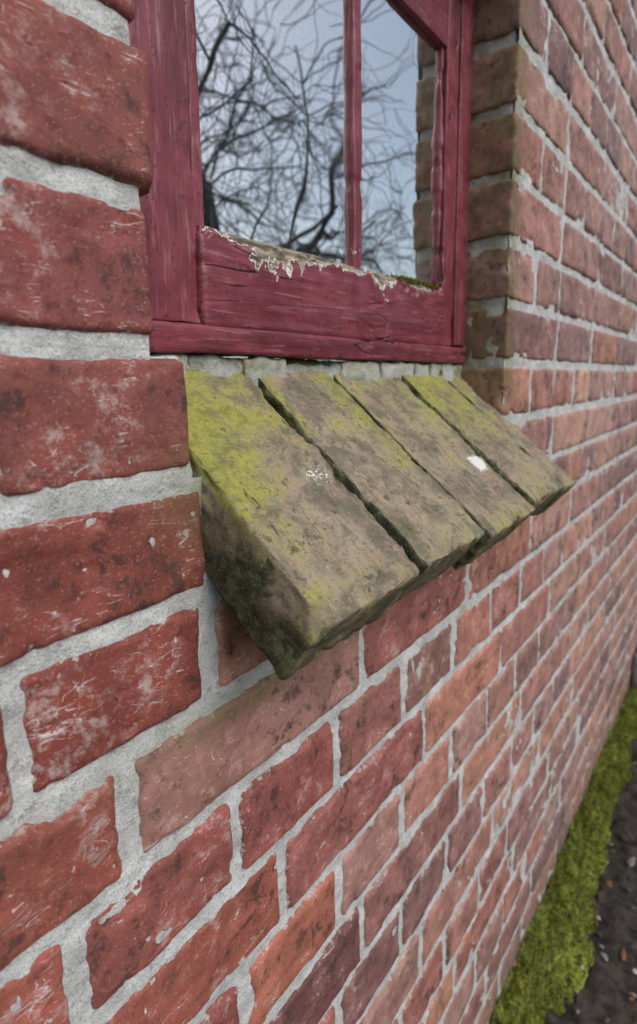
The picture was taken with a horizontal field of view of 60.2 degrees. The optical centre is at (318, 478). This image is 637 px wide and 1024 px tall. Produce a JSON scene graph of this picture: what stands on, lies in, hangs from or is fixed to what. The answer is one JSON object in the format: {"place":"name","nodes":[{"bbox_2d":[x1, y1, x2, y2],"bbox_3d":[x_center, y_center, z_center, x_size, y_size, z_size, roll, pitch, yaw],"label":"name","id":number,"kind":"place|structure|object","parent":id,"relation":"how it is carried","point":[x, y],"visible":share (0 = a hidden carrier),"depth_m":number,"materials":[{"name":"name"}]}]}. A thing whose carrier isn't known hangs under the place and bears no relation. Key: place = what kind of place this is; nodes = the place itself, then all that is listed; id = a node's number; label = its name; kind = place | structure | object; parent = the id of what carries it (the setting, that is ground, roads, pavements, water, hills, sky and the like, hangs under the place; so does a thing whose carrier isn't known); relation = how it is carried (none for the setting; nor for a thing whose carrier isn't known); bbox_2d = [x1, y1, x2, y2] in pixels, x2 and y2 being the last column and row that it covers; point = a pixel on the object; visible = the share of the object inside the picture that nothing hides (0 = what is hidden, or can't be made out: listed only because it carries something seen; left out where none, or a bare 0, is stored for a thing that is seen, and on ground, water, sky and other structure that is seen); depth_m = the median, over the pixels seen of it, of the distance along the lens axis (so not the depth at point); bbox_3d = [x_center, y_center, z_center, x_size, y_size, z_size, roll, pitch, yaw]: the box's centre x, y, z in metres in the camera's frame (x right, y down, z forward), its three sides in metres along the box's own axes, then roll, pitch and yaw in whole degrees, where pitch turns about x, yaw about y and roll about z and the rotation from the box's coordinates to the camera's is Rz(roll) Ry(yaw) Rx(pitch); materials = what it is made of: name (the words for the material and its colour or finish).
{"place":"outdoors","nodes":[
{"label":"outdoors","id":0,"kind":"place"},
{"bbox_2d":[186,355,342,360],"label":"sky","id":1,"kind":"structure","parent":0,"point":[242,357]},
{"bbox_2d":[606,843,636,990],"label":"ground","id":2,"kind":"structure","parent":0,"point":[627,873],"depth_m":1.29,"materials":[{"name":"soil"}]},
{"bbox_2d":[114,30,518,419],"bbox_3d":[1.353,-0.968,2.268,0.309,3.510,7.020,7,13,38],"label":"mortar","id":3,"kind":"object","parent":2,"relation":"on","point":[254,368],"visible":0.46,"depth_m":0.65,"materials":[{"name":"grey concrete"}]},
{"bbox_2d":[0,0,636,1023],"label":"brick courses","id":4,"kind":"object","parent":2,"relation":"on","point":[72,92],"visible":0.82,"depth_m":0.44,"materials":[{"name":"red brick"}]},
{"bbox_2d":[0,0,636,1023],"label":"mortar joints","id":5,"kind":"object","parent":4,"relation":"attached to","point":[52,802],"visible":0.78,"depth_m":0.37,"materials":[{"name":"grey concrete"}]},
{"bbox_2d":[491,685,636,1023],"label":"moss","id":6,"kind":"object","parent":2,"relation":"on","point":[556,952],"visible":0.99,"depth_m":1.17,"materials":[{"name":"green plant"}]},
{"bbox_2d":[541,705,636,1023],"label":"soil bed","id":7,"kind":"object","parent":2,"relation":"on","point":[602,994],"visible":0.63,"depth_m":1.12,"materials":[{"name":"brown soil"}]},
{"bbox_2d":[567,762,636,1023],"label":"gravel litter","id":8,"kind":"object","parent":7,"relation":"on","point":[600,896],"visible":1,"depth_m":1.15,"materials":[{"name":"grey gravel"}]},
{"bbox_2d":[631,653,636,686],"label":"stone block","id":9,"kind":"structure","parent":7,"relation":"on","point":[634,674],"depth_m":1.99,"materials":[{"name":"grey stone"}]},
{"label":"sill joints","id":10,"kind":"object","parent":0,"visible":0},
{"bbox_2d":[184,358,575,679],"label":"sill bricks","id":11,"kind":"object","parent":10,"relation":"on","point":[336,510],"visible":0.93,"depth_m":0.40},
{"bbox_2d":[128,0,473,346],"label":"frame uprights","id":12,"kind":"object","parent":11,"relation":"on","point":[162,35],"visible":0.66,"depth_m":0.39,"materials":[{"name":"red paint"}]},
{"bbox_2d":[149,0,474,363],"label":"frame rails","id":13,"kind":"object","parent":11,"relation":"on","point":[256,298],"visible":0.95,"depth_m":0.48,"materials":[{"name":"red paint"}]},
{"bbox_2d":[194,0,438,284],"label":"glass panes","id":14,"kind":"object","parent":13,"relation":"attached to","point":[273,92],"visible":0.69,"depth_m":0.49,"materials":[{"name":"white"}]},
{"bbox_2d":[385,272,439,289],"bbox_3d":[0.113,-0.229,0.638,0.019,0.008,0.133,7,13,38],"label":"ledge moss","id":15,"kind":"object","parent":13,"relation":"on","point":[416,281],"visible":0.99,"depth_m":0.63,"materials":[{"name":"green plant"}]}
]}

